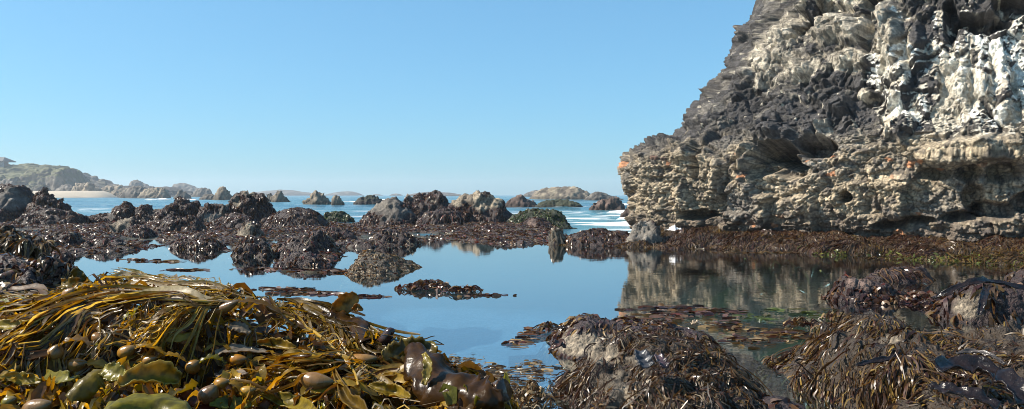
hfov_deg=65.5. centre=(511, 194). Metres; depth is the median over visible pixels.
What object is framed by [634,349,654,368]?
dark kelp strap
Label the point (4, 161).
house
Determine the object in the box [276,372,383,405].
kelp float
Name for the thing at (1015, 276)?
boulder
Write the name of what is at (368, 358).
kelp float
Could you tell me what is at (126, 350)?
kelp float
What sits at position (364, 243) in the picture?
boulder
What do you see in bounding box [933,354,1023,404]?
dark kelp strap
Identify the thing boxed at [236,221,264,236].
boulder
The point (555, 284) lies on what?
pool water
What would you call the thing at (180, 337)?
stray kelp
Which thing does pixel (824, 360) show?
boulder
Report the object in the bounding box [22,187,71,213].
boulder
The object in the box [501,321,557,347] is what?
floating seaweed
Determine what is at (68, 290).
kelp float
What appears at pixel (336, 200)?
sea rock
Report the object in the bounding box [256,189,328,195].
island
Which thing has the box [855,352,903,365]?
dark kelp strap
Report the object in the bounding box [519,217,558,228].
boulder
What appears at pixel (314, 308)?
kelp frond
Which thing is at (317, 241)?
boulder
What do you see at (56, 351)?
kelp float
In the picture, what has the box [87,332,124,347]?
kelp float
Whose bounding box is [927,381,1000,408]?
dark kelp strap
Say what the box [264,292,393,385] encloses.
kelp frond
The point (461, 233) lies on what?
shore seaweed
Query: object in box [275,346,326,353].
stray kelp
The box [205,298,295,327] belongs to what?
kelp float
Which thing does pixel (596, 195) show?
sea rock
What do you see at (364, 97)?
sky
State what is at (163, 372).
stray kelp
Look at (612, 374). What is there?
boulder
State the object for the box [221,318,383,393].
kelp frond
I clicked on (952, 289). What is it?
dark kelp strap
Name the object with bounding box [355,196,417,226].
boulder
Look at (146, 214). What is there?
boulder
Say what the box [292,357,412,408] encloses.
kelp frond
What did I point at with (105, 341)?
kelp frond
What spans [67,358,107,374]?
kelp float
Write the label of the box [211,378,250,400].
kelp float
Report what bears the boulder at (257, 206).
in the sea
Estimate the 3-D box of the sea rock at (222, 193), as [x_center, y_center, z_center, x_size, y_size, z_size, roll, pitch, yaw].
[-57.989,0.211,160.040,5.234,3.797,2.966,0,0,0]
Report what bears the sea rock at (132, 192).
in the sea
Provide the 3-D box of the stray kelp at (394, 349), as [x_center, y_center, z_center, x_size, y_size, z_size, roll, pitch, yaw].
[-0.239,0.383,1.851,0.135,0.109,0.050,0,0,0]
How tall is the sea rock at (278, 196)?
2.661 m
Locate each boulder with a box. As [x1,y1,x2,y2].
[0,183,35,222]
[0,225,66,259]
[0,252,77,293]
[11,205,89,224]
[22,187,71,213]
[44,230,84,247]
[57,250,74,266]
[79,236,127,247]
[88,201,134,222]
[107,216,138,233]
[121,223,156,238]
[133,203,178,224]
[152,214,206,231]
[168,232,225,249]
[172,196,200,216]
[196,202,233,222]
[207,212,261,228]
[228,190,276,221]
[230,235,275,256]
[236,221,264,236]
[261,207,328,227]
[272,229,343,255]
[273,250,331,266]
[321,227,357,240]
[323,210,354,221]
[344,249,421,276]
[346,239,376,247]
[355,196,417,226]
[368,229,421,245]
[403,190,449,217]
[414,208,463,226]
[446,190,512,222]
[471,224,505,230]
[507,208,577,228]
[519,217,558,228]
[538,322,777,408]
[546,313,723,360]
[547,226,565,244]
[564,228,629,245]
[625,220,664,243]
[760,310,1023,408]
[760,393,811,408]
[823,271,910,303]
[863,264,936,282]
[925,281,1023,324]
[1003,265,1023,283]
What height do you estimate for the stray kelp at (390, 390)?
0.037 m
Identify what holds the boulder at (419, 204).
in the sea
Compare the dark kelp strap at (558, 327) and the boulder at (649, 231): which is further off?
the boulder at (649, 231)
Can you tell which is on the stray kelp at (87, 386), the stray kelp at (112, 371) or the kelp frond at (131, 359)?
the stray kelp at (112, 371)
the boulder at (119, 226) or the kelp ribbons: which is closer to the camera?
the kelp ribbons
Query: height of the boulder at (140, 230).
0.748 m
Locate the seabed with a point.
(365, 236)
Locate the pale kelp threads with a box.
[0,273,511,408]
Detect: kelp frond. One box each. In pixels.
[0,283,77,311]
[0,284,240,372]
[0,304,123,390]
[34,329,148,375]
[65,332,173,404]
[97,267,252,302]
[129,295,240,386]
[213,350,327,408]
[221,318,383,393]
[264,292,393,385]
[276,297,443,384]
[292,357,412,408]
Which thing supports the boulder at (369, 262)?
in the pool water
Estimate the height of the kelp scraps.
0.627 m
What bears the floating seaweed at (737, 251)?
on the pool water
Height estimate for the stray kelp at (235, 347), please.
0.025 m
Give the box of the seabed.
[7,222,566,258]
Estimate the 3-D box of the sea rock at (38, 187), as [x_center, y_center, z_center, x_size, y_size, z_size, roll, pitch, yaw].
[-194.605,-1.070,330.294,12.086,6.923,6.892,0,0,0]
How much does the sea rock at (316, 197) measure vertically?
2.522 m
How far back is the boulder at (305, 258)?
11.17 m
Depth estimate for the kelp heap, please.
2.06 m
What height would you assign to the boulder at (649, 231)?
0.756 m
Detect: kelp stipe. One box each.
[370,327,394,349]
[491,378,511,401]
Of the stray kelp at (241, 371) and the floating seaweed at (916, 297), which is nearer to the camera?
the stray kelp at (241, 371)
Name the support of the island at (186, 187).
on the sea
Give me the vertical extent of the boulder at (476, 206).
1.524 m
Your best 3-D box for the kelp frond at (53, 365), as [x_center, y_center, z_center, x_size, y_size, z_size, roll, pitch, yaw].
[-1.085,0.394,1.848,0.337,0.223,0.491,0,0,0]
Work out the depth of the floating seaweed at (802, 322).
6.05 m
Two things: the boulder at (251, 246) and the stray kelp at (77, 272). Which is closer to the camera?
the stray kelp at (77, 272)
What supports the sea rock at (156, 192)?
in the sea
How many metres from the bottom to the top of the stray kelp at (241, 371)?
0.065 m
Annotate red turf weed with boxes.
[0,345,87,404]
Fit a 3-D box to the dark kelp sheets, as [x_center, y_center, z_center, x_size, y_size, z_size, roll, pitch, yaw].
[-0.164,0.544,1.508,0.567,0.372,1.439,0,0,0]
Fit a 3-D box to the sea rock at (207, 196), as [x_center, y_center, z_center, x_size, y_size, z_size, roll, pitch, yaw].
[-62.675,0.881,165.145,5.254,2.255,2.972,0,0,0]
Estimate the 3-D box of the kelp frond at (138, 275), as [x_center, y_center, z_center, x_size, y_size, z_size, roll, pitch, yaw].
[-0.980,0.321,2.313,0.550,0.203,0.263,0,0,19]
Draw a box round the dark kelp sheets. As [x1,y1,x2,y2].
[325,343,516,408]
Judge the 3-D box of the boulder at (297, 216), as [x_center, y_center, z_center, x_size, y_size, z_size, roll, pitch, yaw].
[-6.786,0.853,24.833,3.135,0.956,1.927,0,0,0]
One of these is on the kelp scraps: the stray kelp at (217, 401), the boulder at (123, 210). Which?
the stray kelp at (217, 401)
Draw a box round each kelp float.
[0,396,16,405]
[21,399,51,408]
[46,334,93,360]
[58,282,100,301]
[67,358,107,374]
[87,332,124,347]
[114,341,166,357]
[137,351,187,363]
[184,353,226,374]
[195,385,218,404]
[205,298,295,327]
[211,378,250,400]
[224,354,251,372]
[236,386,282,402]
[255,296,302,344]
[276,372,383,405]
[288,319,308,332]
[341,354,376,367]
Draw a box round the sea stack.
[617,0,1023,242]
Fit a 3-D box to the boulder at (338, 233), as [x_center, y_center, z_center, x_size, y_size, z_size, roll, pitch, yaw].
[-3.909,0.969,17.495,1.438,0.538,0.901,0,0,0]
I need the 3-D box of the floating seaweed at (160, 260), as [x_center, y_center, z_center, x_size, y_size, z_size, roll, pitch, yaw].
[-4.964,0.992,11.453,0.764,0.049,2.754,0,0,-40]
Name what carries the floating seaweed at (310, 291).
on the pool water
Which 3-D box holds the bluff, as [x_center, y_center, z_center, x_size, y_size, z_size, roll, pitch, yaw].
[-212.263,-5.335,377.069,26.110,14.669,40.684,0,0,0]
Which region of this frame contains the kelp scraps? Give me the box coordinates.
[0,272,519,408]
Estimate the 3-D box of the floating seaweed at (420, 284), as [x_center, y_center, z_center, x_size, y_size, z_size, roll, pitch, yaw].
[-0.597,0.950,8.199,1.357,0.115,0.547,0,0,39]
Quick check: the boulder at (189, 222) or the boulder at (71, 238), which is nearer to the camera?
the boulder at (71, 238)
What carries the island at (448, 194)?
on the sea
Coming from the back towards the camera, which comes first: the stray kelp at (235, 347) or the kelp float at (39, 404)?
the stray kelp at (235, 347)
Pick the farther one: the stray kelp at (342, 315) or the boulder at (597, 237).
the boulder at (597, 237)
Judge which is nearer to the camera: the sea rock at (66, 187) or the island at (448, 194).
the sea rock at (66, 187)
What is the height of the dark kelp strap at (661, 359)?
0.055 m
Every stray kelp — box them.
[0,319,35,330]
[0,371,42,385]
[33,369,80,383]
[56,276,81,289]
[65,369,105,402]
[69,267,89,285]
[98,361,127,381]
[104,393,191,408]
[117,360,181,386]
[139,331,199,348]
[179,389,216,408]
[209,395,251,408]
[214,366,247,376]
[215,343,270,354]
[225,321,251,335]
[256,337,296,349]
[256,390,317,408]
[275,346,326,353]
[310,384,334,394]
[314,310,376,347]
[329,291,358,312]
[333,369,367,408]
[352,303,362,311]
[368,381,410,398]
[381,335,437,363]
[403,342,504,408]
[421,352,432,384]
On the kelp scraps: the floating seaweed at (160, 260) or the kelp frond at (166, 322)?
the kelp frond at (166, 322)
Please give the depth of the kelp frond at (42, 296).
2.42 m
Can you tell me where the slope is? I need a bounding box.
[0,175,35,190]
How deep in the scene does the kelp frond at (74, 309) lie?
2.05 m
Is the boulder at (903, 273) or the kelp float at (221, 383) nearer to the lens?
the kelp float at (221, 383)
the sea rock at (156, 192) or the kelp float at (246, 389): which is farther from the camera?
the sea rock at (156, 192)
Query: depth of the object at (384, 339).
1.93 m
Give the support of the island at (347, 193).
on the sea
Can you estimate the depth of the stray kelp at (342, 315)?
2.04 m
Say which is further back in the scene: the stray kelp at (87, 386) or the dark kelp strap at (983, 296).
the dark kelp strap at (983, 296)
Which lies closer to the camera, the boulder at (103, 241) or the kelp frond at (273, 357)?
the kelp frond at (273, 357)
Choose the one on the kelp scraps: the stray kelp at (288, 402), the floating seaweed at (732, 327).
the stray kelp at (288, 402)
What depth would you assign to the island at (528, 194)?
418.09 m
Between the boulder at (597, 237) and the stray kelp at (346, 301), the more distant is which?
the boulder at (597, 237)
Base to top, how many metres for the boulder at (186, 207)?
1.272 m
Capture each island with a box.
[129,180,148,186]
[172,183,199,191]
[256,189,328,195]
[326,191,363,195]
[409,192,460,195]
[523,190,537,196]
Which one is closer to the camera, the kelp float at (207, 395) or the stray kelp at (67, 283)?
the kelp float at (207, 395)
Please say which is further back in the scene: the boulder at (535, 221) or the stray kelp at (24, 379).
the boulder at (535, 221)
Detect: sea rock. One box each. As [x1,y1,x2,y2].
[0,179,15,184]
[33,184,51,190]
[55,184,72,190]
[71,183,85,190]
[82,182,101,190]
[101,185,127,196]
[119,185,146,197]
[137,187,170,197]
[173,190,191,198]
[191,188,211,196]
[199,194,213,199]
[212,186,232,199]
[270,190,289,201]
[302,190,330,203]
[331,195,344,204]
[353,195,382,204]
[505,194,536,206]
[529,186,589,199]
[535,199,582,206]
[584,192,622,199]
[589,196,624,209]
[620,205,628,216]
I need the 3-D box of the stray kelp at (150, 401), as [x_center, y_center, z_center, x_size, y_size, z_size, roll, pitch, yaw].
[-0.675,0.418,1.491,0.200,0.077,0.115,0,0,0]
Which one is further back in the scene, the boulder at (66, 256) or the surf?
the surf
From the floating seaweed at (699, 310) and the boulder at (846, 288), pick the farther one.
the boulder at (846, 288)
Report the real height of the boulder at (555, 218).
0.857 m
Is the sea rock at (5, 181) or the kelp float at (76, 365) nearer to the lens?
the kelp float at (76, 365)
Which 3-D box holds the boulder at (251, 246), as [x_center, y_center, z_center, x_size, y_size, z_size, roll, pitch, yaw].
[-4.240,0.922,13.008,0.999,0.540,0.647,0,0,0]
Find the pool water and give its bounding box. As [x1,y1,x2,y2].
[53,240,1023,408]
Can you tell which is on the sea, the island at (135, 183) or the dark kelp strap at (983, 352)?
the island at (135, 183)
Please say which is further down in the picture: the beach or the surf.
the surf
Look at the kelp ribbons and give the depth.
2.07 m
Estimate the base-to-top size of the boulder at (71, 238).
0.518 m
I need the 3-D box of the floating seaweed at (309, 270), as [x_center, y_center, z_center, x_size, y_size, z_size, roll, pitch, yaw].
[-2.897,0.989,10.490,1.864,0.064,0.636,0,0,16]
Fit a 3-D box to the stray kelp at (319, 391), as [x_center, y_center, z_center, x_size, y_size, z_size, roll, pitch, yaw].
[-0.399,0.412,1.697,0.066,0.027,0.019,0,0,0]
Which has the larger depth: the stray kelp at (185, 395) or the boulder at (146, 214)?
the boulder at (146, 214)
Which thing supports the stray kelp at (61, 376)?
on the kelp scraps
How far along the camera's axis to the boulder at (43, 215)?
25.98 m
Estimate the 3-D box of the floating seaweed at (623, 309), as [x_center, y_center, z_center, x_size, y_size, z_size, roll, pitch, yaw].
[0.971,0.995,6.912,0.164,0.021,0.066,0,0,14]
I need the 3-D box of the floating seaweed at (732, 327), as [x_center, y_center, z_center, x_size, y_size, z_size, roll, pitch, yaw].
[1.813,0.985,5.776,0.982,0.048,1.244,0,0,0]
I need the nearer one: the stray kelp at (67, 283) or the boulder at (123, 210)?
the stray kelp at (67, 283)
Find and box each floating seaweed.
[116,258,209,270]
[232,267,348,273]
[251,286,391,297]
[394,279,516,296]
[448,354,562,408]
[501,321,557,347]
[615,308,631,310]
[627,303,747,321]
[647,248,799,252]
[685,318,814,348]
[730,307,909,324]
[783,310,855,328]
[821,289,942,308]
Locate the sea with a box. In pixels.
[16,195,631,235]
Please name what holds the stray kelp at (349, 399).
on the kelp scraps
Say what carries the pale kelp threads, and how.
on the kelp heap
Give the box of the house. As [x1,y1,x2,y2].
[0,157,15,166]
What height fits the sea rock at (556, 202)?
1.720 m
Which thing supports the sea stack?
on the seabed
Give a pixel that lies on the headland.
(12, 170)
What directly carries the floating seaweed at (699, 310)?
on the pool water
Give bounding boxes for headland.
[0,163,192,196]
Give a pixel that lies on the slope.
(17, 180)
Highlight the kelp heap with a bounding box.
[0,304,348,408]
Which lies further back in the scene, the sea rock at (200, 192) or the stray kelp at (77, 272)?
the sea rock at (200, 192)
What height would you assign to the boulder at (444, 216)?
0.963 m
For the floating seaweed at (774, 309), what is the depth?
6.63 m
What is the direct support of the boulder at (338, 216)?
in the sea
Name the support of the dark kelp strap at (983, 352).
on the boulder at (824, 360)
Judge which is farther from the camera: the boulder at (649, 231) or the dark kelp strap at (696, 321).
the boulder at (649, 231)
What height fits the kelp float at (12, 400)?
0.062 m
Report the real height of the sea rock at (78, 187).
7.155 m
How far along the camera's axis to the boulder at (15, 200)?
28.93 m
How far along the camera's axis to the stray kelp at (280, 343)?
2.03 m
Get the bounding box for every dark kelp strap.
[548,339,565,353]
[550,325,565,331]
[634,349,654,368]
[654,353,669,367]
[690,319,701,324]
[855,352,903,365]
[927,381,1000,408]
[932,276,1023,298]
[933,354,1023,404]
[955,348,1005,364]
[977,283,989,315]
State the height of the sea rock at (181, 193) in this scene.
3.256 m
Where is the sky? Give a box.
[0,0,755,194]
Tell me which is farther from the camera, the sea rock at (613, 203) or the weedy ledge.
the sea rock at (613, 203)
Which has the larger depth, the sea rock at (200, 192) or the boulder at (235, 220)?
the sea rock at (200, 192)
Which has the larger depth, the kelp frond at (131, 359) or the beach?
the beach
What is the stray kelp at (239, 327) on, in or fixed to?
on the pale kelp threads
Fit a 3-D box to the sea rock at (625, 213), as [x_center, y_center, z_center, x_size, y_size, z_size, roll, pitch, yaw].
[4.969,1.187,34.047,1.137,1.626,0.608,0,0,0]
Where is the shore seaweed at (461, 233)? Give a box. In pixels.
[0,220,567,260]
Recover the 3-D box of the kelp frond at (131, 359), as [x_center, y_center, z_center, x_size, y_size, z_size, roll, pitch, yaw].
[-1.017,0.433,1.976,0.300,0.164,0.210,0,0,-39]
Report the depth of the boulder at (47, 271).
4.61 m
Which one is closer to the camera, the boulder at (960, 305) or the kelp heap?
the kelp heap
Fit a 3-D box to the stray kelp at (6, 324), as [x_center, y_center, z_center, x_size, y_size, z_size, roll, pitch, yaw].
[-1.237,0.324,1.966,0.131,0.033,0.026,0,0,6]
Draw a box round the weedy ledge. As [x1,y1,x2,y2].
[559,225,1023,266]
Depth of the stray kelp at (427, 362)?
1.70 m
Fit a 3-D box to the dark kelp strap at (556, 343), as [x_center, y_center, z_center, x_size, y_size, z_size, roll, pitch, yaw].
[0.263,0.885,4.637,0.108,0.086,0.074,0,0,-11]
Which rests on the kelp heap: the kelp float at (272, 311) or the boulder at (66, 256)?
the kelp float at (272, 311)
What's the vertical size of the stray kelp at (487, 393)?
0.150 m
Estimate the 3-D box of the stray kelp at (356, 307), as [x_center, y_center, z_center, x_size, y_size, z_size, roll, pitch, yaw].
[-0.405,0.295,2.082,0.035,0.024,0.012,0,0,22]
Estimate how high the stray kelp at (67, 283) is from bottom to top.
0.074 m
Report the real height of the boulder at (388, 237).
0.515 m
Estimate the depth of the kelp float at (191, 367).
1.95 m
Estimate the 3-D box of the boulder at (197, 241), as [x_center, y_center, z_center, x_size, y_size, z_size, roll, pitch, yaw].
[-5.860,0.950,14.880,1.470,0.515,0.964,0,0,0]
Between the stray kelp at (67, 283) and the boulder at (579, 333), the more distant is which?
the boulder at (579, 333)
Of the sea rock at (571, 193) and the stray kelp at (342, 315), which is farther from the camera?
the sea rock at (571, 193)
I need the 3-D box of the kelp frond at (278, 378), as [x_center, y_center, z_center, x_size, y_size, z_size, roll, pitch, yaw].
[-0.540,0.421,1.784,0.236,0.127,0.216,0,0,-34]
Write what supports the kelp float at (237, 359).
on the kelp scraps
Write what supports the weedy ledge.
in the pool water
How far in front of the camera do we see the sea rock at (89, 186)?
314.21 m
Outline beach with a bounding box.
[33,191,115,197]
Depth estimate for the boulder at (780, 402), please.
3.62 m
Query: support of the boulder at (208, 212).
in the sea
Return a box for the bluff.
[20,167,90,190]
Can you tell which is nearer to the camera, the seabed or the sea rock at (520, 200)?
the seabed
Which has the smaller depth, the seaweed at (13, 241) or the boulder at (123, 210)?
the seaweed at (13, 241)
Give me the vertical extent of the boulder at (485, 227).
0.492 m
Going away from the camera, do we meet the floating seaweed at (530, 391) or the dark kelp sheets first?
the dark kelp sheets
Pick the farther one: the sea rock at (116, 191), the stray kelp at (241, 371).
the sea rock at (116, 191)
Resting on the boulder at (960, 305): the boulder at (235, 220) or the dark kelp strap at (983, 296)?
the dark kelp strap at (983, 296)
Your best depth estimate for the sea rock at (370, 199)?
83.52 m
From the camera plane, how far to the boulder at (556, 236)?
15.87 m
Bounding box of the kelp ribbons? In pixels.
[0,271,512,408]
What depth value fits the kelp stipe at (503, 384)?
1.66 m

